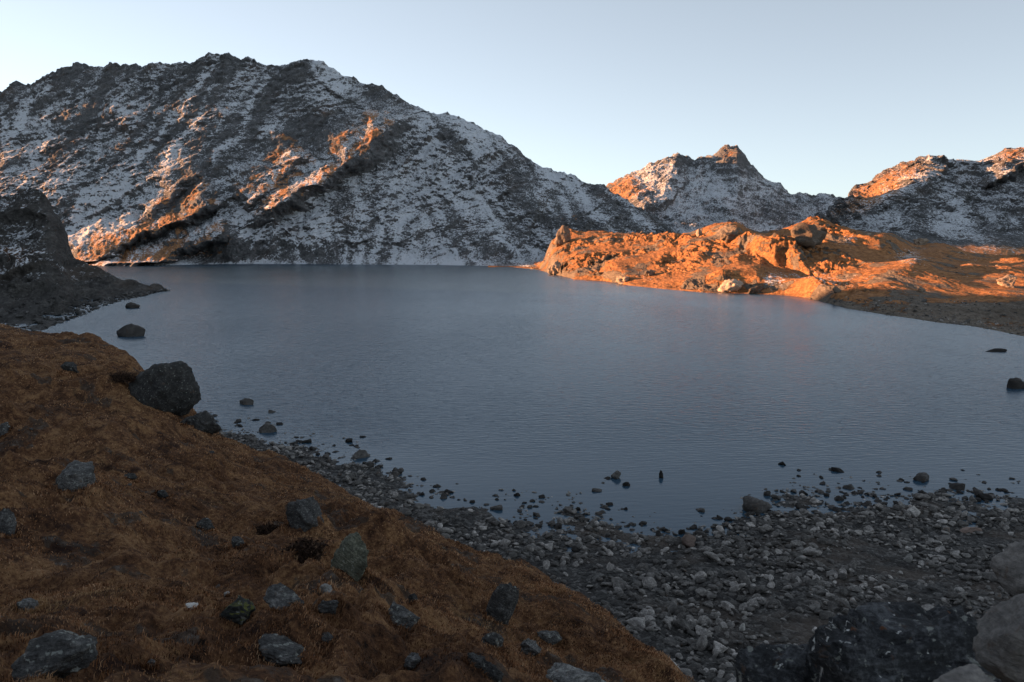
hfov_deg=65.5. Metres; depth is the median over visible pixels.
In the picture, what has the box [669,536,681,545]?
stone
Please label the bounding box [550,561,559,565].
stone
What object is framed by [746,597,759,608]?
stone
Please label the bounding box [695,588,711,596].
stone
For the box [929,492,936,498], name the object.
stone
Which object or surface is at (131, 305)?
rock
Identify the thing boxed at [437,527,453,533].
stone
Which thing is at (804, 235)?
boulder
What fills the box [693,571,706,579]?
stone
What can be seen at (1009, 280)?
boulder
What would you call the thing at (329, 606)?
stone
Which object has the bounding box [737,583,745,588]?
stone
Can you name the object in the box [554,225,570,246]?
boulder
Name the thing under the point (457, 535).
stone
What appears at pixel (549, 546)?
stone
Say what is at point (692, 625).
stone
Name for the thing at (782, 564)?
stone
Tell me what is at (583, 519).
stone
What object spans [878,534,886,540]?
stone
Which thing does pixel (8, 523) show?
stone
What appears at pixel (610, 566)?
stone
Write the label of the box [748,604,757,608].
stone
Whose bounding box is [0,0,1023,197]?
sky
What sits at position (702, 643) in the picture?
stone
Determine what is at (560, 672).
boulder
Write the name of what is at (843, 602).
stone
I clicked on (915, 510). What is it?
stone
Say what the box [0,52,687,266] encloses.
mountain
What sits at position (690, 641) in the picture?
stone
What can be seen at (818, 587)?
stone
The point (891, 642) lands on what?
boulder
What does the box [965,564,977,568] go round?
stone
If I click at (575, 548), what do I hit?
rock
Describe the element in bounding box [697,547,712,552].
stone
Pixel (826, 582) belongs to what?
stone
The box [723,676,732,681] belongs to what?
stone
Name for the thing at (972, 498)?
stone
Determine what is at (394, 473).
rock
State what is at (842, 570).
stone
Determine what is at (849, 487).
rock
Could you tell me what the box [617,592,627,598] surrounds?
stone
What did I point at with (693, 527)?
rock
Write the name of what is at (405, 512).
stone
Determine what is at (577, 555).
stone
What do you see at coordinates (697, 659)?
stone
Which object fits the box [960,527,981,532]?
rock
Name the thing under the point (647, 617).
stone
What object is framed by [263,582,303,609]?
boulder
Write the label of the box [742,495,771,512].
rock
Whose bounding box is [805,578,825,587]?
stone
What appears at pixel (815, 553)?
stone
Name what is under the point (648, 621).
stone
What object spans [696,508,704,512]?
rock
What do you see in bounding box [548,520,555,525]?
rock
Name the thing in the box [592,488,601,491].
rock
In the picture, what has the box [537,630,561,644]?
boulder
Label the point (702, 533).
stone
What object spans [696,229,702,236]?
boulder
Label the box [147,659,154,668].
stone
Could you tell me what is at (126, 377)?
bush
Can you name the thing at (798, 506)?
rock
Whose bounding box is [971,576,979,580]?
stone
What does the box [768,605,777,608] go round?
stone
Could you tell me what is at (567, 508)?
stone
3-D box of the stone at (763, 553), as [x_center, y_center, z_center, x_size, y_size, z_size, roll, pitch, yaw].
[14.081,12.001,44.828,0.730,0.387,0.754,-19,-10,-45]
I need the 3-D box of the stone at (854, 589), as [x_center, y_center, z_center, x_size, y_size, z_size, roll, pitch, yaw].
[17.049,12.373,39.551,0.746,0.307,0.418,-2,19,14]
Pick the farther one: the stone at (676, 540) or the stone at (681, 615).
the stone at (676, 540)
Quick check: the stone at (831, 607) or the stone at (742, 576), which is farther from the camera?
the stone at (742, 576)
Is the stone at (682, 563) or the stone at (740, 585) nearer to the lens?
the stone at (740, 585)
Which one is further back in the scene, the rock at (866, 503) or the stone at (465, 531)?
the rock at (866, 503)
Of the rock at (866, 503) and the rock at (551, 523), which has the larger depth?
the rock at (866, 503)
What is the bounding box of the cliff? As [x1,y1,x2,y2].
[0,187,163,330]
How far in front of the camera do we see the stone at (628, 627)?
35.23 m
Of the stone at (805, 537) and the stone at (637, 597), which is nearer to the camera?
the stone at (637, 597)
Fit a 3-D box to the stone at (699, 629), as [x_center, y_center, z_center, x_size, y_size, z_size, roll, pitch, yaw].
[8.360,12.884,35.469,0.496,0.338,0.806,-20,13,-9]
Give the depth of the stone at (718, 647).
33.52 m
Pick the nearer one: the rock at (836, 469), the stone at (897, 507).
the stone at (897, 507)
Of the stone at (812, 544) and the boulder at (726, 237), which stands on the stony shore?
the stone at (812, 544)
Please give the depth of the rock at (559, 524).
50.45 m
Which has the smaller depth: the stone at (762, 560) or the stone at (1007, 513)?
the stone at (762, 560)
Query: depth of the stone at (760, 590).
39.77 m
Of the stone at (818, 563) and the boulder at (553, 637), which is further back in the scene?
the stone at (818, 563)
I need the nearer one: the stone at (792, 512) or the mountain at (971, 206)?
the stone at (792, 512)
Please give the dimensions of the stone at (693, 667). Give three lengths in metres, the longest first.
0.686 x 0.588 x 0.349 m
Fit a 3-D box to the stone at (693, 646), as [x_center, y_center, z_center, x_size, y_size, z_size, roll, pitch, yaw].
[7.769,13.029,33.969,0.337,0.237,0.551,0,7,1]
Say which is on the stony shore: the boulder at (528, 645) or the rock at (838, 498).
the rock at (838, 498)
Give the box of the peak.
[606,144,841,232]
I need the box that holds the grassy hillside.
[0,324,695,681]
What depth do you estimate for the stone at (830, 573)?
41.71 m
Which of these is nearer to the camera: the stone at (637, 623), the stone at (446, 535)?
the stone at (637, 623)
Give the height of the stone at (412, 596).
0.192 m
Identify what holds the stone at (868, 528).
on the stony shore
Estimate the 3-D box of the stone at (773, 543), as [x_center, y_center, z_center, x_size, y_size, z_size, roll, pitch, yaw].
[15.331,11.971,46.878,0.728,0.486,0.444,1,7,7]
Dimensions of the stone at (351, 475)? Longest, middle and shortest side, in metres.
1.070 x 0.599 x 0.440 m
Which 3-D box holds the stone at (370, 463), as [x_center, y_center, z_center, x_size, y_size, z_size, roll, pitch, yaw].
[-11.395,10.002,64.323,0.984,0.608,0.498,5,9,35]
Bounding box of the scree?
[0,289,158,330]
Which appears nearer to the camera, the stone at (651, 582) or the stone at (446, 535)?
the stone at (651, 582)
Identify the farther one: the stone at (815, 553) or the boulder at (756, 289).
the boulder at (756, 289)
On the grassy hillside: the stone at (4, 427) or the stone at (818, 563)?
the stone at (4, 427)
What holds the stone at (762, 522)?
on the stony shore
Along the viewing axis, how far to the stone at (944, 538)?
47.83 m
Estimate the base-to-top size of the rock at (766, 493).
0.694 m
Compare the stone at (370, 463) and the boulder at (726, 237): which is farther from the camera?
the boulder at (726, 237)
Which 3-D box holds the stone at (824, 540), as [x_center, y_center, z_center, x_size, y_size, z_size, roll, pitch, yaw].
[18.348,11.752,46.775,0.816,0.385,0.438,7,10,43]
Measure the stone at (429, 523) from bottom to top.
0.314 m
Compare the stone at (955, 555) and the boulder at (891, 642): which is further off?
the stone at (955, 555)
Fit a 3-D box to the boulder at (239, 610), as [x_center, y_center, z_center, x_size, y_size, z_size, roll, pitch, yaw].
[-3.001,2.906,8.700,0.436,0.297,0.387,1,7,9]
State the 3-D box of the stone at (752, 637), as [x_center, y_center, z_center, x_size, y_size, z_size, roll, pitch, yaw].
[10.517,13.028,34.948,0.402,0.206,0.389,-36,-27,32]
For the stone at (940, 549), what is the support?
on the stony shore
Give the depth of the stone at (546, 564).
43.44 m
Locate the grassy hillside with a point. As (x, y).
(14, 446)
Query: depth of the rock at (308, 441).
71.83 m
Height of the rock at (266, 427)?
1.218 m
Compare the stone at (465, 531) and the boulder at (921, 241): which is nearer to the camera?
the stone at (465, 531)
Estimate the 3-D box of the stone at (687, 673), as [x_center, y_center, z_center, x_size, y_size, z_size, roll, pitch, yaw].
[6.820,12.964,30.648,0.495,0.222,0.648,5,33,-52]
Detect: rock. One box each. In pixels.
[93,296,102,301]
[117,323,145,336]
[125,302,139,307]
[239,398,253,404]
[259,422,276,432]
[302,439,311,442]
[351,449,369,458]
[391,471,399,475]
[490,505,502,509]
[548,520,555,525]
[554,522,561,528]
[571,545,579,551]
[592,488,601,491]
[611,470,620,478]
[678,529,684,533]
[681,534,695,547]
[689,524,696,529]
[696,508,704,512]
[739,623,744,630]
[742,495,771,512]
[763,491,770,495]
[795,502,806,509]
[831,467,844,472]
[834,495,843,500]
[842,484,854,489]
[862,501,871,506]
[903,554,912,561]
[913,472,928,481]
[949,482,964,489]
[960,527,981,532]
[973,490,982,494]
[980,493,992,499]
[986,348,1006,351]
[1007,378,1023,388]
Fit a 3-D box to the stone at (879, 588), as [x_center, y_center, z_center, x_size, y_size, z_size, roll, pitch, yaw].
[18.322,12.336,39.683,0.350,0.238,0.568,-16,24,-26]
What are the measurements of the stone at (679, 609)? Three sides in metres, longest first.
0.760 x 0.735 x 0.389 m
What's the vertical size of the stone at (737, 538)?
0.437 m
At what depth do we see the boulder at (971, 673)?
2.04 m
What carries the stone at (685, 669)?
on the stony shore
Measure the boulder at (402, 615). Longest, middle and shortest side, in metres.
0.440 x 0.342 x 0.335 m
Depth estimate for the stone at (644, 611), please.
37.26 m
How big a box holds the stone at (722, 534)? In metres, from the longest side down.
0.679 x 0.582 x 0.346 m
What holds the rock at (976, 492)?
on the stony shore
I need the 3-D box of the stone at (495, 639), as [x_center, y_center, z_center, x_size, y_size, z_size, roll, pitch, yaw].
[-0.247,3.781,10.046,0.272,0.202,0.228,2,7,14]
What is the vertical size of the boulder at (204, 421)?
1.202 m
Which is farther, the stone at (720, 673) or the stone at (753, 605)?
the stone at (753, 605)
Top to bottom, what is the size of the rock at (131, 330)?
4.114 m
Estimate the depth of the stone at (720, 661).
32.11 m
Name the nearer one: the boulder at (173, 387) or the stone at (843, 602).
the boulder at (173, 387)
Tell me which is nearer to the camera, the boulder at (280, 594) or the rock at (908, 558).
the boulder at (280, 594)
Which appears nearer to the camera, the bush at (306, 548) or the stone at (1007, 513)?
the bush at (306, 548)
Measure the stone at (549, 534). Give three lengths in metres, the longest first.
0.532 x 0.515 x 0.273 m
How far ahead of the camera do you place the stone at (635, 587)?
40.68 m
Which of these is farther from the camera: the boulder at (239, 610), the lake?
the lake
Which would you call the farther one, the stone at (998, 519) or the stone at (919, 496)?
the stone at (919, 496)
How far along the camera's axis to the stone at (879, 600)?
38.08 m
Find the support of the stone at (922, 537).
on the stony shore
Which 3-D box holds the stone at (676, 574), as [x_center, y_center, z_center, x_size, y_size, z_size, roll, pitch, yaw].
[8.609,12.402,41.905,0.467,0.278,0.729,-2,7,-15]
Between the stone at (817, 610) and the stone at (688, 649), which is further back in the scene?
the stone at (817, 610)
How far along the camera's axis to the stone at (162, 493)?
20.46 m
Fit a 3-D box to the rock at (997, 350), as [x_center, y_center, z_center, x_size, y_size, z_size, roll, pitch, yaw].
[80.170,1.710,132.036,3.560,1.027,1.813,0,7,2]
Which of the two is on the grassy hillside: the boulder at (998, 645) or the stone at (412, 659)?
the stone at (412, 659)
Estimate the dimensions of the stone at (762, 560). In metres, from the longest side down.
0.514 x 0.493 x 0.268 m
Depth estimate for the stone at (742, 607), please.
38.11 m
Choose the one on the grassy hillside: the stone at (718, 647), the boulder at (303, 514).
the boulder at (303, 514)
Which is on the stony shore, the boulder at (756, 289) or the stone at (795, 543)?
the stone at (795, 543)
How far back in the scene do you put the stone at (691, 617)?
36.28 m
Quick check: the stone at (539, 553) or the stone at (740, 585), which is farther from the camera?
the stone at (539, 553)
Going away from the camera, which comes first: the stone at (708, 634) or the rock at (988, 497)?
the stone at (708, 634)
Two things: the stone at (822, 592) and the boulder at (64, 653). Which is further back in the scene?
the stone at (822, 592)
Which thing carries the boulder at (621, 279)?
on the headland
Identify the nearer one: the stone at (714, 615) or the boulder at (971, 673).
the boulder at (971, 673)
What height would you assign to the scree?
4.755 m
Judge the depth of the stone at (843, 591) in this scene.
39.18 m
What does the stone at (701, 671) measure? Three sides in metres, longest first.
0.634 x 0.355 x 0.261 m
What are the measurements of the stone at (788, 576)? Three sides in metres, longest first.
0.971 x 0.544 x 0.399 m
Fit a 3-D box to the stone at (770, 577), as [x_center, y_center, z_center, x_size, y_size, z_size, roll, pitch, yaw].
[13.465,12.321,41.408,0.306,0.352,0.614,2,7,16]
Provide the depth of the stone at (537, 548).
46.04 m
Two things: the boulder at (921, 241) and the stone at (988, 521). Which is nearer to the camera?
the stone at (988, 521)
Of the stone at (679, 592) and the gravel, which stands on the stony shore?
the stone at (679, 592)
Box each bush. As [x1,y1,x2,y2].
[102,367,145,383]
[253,521,280,534]
[280,536,333,562]
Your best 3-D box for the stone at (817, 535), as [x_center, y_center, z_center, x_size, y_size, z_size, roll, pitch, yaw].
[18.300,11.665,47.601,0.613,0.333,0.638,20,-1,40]
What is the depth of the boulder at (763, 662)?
3.27 m
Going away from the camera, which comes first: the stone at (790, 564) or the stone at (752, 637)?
the stone at (752, 637)
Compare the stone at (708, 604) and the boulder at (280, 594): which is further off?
the stone at (708, 604)
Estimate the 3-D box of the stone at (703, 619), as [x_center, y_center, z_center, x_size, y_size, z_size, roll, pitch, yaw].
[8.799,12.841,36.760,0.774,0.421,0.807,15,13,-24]
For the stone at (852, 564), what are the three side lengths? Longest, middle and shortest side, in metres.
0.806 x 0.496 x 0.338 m
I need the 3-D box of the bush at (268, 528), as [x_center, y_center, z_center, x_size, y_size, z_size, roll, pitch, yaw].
[-5.886,4.555,19.299,0.692,0.367,0.738,4,8,29]
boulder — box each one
[11,629,97,681]
[56,460,95,491]
[128,361,200,415]
[180,411,221,434]
[219,595,255,624]
[258,633,305,665]
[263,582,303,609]
[286,496,323,531]
[330,532,368,581]
[387,601,419,630]
[467,652,484,668]
[480,660,503,681]
[486,582,518,625]
[520,638,541,655]
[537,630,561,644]
[545,662,606,681]
[548,260,560,274]
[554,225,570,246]
[616,275,629,283]
[644,269,654,275]
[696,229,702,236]
[717,279,743,291]
[721,231,738,242]
[734,643,811,681]
[747,285,762,293]
[790,222,826,248]
[805,602,981,681]
[832,287,841,292]
[913,238,928,244]
[916,287,925,291]
[933,664,994,681]
[972,593,1023,681]
[978,666,1001,681]
[989,541,1023,595]
[996,274,1016,287]
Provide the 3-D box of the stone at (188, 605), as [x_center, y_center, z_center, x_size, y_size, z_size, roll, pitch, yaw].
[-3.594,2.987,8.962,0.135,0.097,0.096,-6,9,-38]
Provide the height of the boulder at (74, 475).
0.969 m
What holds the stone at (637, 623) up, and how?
on the stony shore
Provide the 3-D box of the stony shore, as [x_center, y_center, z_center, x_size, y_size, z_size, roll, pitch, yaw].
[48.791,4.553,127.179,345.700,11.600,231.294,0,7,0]
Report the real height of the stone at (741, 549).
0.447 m
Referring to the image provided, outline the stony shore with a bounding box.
[219,432,1023,681]
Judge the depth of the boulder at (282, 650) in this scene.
7.83 m
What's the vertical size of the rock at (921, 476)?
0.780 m
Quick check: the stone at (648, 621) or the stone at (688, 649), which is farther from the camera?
the stone at (648, 621)
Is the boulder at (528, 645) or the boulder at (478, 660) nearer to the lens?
the boulder at (478, 660)
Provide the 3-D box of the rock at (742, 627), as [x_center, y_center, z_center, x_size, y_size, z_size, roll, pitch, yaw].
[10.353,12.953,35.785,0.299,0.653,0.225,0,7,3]
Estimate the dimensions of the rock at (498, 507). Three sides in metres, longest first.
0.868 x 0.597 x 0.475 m
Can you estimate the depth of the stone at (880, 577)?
41.26 m
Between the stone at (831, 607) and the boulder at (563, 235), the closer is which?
the stone at (831, 607)
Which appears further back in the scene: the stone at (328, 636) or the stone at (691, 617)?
the stone at (691, 617)
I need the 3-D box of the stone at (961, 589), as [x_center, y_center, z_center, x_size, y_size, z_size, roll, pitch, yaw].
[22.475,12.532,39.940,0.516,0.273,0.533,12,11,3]
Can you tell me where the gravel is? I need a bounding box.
[805,297,1023,333]
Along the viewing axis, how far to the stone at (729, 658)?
32.58 m
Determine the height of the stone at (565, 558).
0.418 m
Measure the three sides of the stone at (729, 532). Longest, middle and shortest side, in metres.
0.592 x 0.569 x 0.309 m
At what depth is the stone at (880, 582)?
40.25 m
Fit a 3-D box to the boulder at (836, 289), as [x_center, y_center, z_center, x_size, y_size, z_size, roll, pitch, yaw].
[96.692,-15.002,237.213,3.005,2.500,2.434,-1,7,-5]
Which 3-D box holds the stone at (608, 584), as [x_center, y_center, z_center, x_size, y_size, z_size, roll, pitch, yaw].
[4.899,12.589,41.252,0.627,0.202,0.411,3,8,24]
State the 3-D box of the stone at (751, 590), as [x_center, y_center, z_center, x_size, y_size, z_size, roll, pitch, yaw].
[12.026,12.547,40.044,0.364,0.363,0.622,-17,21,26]
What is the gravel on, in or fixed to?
on the headland
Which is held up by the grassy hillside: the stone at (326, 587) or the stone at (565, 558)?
the stone at (326, 587)
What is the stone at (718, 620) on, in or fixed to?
on the stony shore
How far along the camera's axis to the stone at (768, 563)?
43.43 m
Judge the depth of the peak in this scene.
1393.25 m
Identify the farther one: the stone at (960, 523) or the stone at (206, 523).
the stone at (960, 523)
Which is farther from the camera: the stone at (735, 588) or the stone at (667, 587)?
the stone at (667, 587)
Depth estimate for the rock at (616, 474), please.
60.99 m
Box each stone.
[0,422,9,435]
[0,507,16,535]
[16,598,38,610]
[61,362,78,372]
[124,473,136,479]
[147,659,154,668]
[157,490,168,498]
[186,602,197,609]
[196,518,214,529]
[231,536,244,546]
[317,599,338,614]
[319,583,331,594]
[321,632,332,642]
[342,473,354,479]
[365,461,374,466]
[399,508,411,516]
[404,652,420,669]
[408,593,417,602]
[414,503,424,508]
[424,521,433,525]
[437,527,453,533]
[441,533,449,537]
[454,533,462,537]
[461,528,468,533]
[474,537,482,543]
[481,633,503,647]
[499,539,510,545]
[514,520,526,527]
[533,546,541,550]
[535,551,544,556]
[543,560,549,568]
[544,543,552,550]
[545,532,552,537]
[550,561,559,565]
[560,556,569,561]
[564,506,573,511]
[572,553,583,558]
[579,517,589,520]
[600,582,612,586]
[600,600,609,605]
[607,562,613,570]
[611,577,627,587]
[613,611,621,617]
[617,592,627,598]
[625,625,633,631]
[626,617,645,630]
[629,604,637,608]
[631,584,639,589]
[634,563,648,570]
[634,594,639,600]
[640,608,647,616]
[642,577,656,587]
[645,615,655,620]
[645,619,651,625]
[662,618,671,627]
[663,637,679,646]
[664,584,670,590]
[666,599,676,613]
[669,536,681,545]
[671,573,681,579]
[672,605,685,615]
[673,619,690,632]
[675,590,684,595]
[676,559,688,568]
[676,612,685,618]
[680,668,691,674]
[683,671,693,679]
[684,646,693,652]
[685,615,696,623]
[687,639,696,644]
[687,662,702,674]
[690,623,696,630]
[690,643,697,649]
[692,657,701,662]
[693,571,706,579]
[694,530,706,536]
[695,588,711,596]
[695,625,706,634]
[696,635,707,650]
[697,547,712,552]
[697,668,705,674]
[698,615,713,625]
[699,631,711,637]
[702,601,713,608]
[703,551,720,561]
[707,584,717,589]
[709,612,720,619]
[712,641,727,655]
[715,618,723,625]
[717,531,725,536]
[717,561,726,565]
[717,658,728,664]
[717,669,724,677]
[718,638,727,644]
[720,601,734,611]
[723,656,733,661]
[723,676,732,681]
[726,530,734,535]
[726,622,734,627]
[727,677,735,681]
[729,585,739,591]
[732,535,745,541]
[736,542,749,549]
[736,595,744,602]
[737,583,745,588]
[738,546,747,553]
[738,569,751,583]
[738,602,747,610]
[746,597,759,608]
[748,586,754,594]
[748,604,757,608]
[749,635,756,639]
[752,549,762,554]
[755,587,768,593]
[758,520,772,525]
[758,597,766,602]
[759,550,769,556]
[759,558,766,564]
[760,524,771,530]
[763,561,773,565]
[764,595,777,607]
[767,541,778,547]
[768,574,773,581]
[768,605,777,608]
[775,556,788,561]
[776,561,787,567]
[783,572,800,580]
[786,561,797,567]
[789,510,797,515]
[790,540,802,546]
[800,549,821,556]
[801,533,811,541]
[803,529,812,534]
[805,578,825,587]
[809,542,817,548]
[812,560,822,566]
[812,585,824,589]
[813,608,822,614]
[814,533,822,538]
[816,589,827,595]
[817,537,831,544]
[821,580,831,586]
[826,570,837,577]
[827,604,839,610]
[835,598,850,608]
[838,567,846,573]
[838,573,846,579]
[839,587,848,596]
[848,560,855,570]
[848,586,863,592]
[864,525,873,530]
[874,586,883,591]
[874,599,885,601]
[875,503,883,507]
[875,575,885,579]
[877,579,884,585]
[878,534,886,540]
[883,581,897,588]
[892,504,901,510]
[902,509,910,516]
[907,505,920,516]
[911,493,930,499]
[919,535,928,539]
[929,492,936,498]
[935,546,945,551]
[936,535,951,542]
[943,592,955,598]
[950,552,961,557]
[954,587,964,591]
[957,520,968,526]
[959,575,969,579]
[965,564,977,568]
[969,495,977,502]
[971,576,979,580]
[976,549,984,560]
[981,571,997,581]
[983,518,992,523]
[992,517,1003,521]
[1001,510,1010,517]
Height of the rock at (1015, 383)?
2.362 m
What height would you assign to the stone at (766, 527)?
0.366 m
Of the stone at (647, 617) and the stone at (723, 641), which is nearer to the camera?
the stone at (723, 641)
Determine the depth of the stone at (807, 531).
48.40 m
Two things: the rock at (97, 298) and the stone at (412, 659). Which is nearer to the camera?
the stone at (412, 659)
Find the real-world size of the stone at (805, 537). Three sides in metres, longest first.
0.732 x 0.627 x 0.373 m
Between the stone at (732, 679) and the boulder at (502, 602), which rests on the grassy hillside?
the boulder at (502, 602)
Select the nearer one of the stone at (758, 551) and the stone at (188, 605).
the stone at (188, 605)
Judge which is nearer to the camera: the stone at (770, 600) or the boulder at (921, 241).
the stone at (770, 600)
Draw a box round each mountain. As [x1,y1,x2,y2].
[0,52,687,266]
[775,147,1023,254]
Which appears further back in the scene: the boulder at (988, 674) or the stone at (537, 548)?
the stone at (537, 548)
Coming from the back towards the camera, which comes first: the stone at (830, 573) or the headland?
the headland
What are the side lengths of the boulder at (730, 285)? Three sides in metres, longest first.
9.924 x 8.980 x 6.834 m
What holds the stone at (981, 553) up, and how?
on the stony shore
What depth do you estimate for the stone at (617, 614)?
37.40 m
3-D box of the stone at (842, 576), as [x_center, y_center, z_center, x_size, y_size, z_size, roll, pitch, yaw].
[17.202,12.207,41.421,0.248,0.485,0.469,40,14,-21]
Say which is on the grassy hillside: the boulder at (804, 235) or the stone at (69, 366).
the stone at (69, 366)
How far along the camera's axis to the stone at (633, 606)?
38.21 m
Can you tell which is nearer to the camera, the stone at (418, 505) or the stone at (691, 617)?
the stone at (691, 617)
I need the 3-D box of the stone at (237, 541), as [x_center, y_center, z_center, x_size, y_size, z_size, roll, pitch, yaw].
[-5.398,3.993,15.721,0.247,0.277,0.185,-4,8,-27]
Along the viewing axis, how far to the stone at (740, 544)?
46.60 m
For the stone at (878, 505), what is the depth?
53.92 m
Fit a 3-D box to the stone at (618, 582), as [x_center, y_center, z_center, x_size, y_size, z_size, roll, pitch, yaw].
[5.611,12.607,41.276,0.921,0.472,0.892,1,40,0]
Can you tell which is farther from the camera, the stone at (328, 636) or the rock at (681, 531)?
the rock at (681, 531)
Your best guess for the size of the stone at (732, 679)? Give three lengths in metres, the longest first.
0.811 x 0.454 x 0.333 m
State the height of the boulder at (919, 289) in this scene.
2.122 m
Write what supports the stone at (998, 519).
on the stony shore
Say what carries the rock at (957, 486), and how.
on the stony shore
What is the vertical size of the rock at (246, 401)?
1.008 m
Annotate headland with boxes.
[488,216,1023,335]
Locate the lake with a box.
[0,264,1023,553]
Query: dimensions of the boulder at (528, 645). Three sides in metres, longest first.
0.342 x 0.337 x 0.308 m
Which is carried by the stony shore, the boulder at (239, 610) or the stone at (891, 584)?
the stone at (891, 584)
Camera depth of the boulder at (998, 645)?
2.30 m
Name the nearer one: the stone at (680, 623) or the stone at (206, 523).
the stone at (206, 523)
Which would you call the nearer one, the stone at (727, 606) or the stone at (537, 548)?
the stone at (727, 606)
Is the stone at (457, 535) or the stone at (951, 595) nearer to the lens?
the stone at (951, 595)
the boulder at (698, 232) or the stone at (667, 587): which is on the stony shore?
the stone at (667, 587)
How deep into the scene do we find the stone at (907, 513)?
52.07 m
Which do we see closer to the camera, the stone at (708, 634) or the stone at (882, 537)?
the stone at (708, 634)
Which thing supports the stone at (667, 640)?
on the stony shore
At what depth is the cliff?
258.12 m
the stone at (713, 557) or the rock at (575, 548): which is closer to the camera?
the stone at (713, 557)
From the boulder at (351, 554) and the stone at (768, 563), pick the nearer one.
the boulder at (351, 554)
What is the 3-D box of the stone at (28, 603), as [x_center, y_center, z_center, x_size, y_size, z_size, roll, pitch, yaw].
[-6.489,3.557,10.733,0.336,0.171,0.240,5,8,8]
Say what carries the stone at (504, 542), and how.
on the stony shore
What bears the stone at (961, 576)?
on the stony shore
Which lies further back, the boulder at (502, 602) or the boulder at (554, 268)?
the boulder at (554, 268)
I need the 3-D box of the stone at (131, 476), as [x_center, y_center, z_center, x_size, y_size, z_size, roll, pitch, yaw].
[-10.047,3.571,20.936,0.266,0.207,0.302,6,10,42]
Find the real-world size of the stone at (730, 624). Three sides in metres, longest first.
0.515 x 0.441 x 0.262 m
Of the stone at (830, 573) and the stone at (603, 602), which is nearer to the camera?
the stone at (603, 602)
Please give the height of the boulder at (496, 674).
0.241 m
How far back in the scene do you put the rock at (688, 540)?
46.95 m
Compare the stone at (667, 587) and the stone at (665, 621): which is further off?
the stone at (667, 587)
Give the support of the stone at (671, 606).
on the stony shore
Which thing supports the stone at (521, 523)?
on the stony shore
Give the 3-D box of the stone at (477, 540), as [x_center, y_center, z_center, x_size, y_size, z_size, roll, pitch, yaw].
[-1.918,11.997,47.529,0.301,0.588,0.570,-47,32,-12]
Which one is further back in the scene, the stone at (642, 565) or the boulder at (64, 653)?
the stone at (642, 565)
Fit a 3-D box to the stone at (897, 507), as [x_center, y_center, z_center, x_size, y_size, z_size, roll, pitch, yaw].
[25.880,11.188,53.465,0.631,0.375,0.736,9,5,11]
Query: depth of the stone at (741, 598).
39.06 m
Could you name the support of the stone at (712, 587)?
on the stony shore
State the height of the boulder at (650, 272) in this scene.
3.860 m
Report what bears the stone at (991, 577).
on the stony shore
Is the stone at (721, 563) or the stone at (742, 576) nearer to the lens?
the stone at (742, 576)
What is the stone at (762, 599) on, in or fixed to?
on the stony shore
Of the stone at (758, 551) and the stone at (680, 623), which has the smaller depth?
the stone at (680, 623)
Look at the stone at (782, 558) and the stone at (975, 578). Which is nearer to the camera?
the stone at (975, 578)
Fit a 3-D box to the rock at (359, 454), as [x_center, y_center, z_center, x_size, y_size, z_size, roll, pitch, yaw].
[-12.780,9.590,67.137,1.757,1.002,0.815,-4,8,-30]
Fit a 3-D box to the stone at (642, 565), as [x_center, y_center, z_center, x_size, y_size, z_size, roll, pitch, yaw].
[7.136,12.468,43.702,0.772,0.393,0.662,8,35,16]

